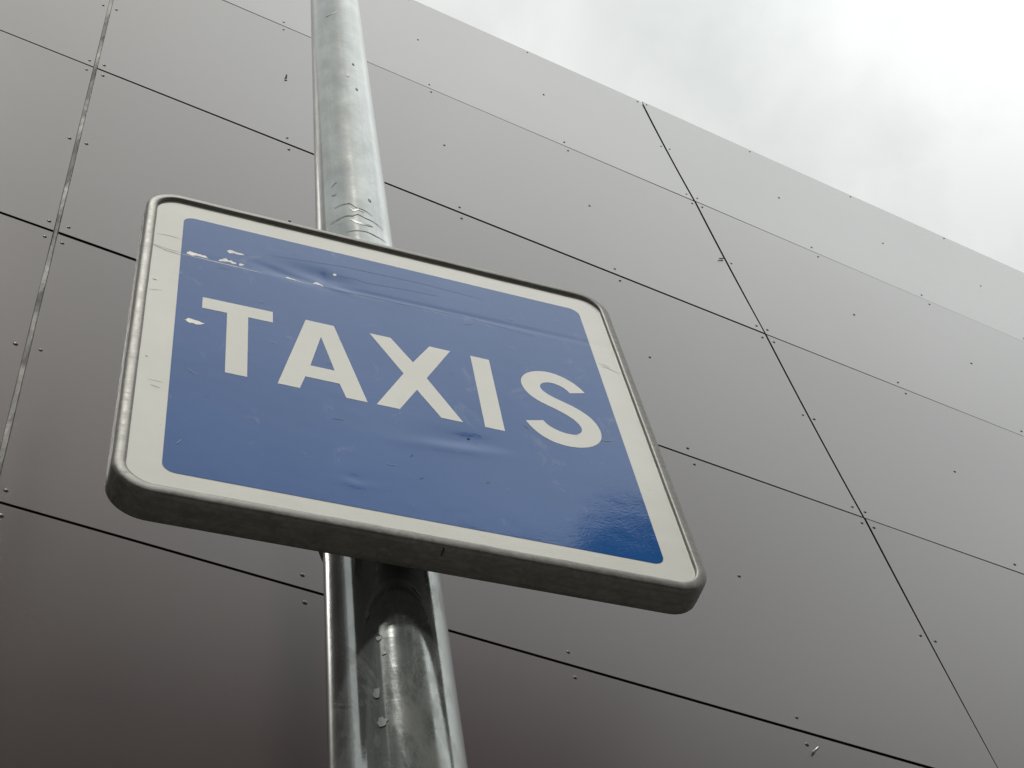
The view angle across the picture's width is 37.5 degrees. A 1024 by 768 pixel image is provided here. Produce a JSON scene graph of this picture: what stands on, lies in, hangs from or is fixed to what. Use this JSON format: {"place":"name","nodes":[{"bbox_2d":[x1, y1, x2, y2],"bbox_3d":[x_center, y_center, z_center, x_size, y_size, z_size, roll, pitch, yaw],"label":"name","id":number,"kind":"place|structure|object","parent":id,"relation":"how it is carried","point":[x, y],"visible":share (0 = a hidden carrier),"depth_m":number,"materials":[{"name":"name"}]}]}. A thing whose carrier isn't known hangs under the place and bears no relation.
{"place":"outdoors","nodes":[
{"label":"outdoors","id":0,"kind":"place"},
{"bbox_2d":[415,0,1023,272],"label":"sky","id":1,"kind":"structure","parent":0,"point":[912,110],"materials":[{"name":"white"}]},
{"bbox_3d":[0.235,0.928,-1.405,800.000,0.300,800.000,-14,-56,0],"label":"ground","id":2,"kind":"structure","parent":0,"visible":0},
{"bbox_2d":[0,0,1023,767],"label":"clad building","id":3,"kind":"structure","parent":2,"relation":"on","point":[828,380],"depth_m":5.21,"materials":[{"name":"paint"}]},
{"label":"pavement","id":4,"kind":"structure","parent":0,"visible":0},
{"bbox_2d":[310,0,467,767],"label":"post","id":5,"kind":"object","parent":4,"relation":"on","point":[391,697],"visible":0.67,"depth_m":1.41,"materials":[{"name":"metal"}]},
{"bbox_2d":[105,194,706,613],"bbox_3d":[-0.145,0.055,1.700,0.599,0.598,0.170,12,-60,-17],"label":"taxi sign","id":6,"kind":"object","parent":5,"relation":"attached to","point":[281,382],"visible":1,"depth_m":1.58,"materials":[{"name":"metal"}]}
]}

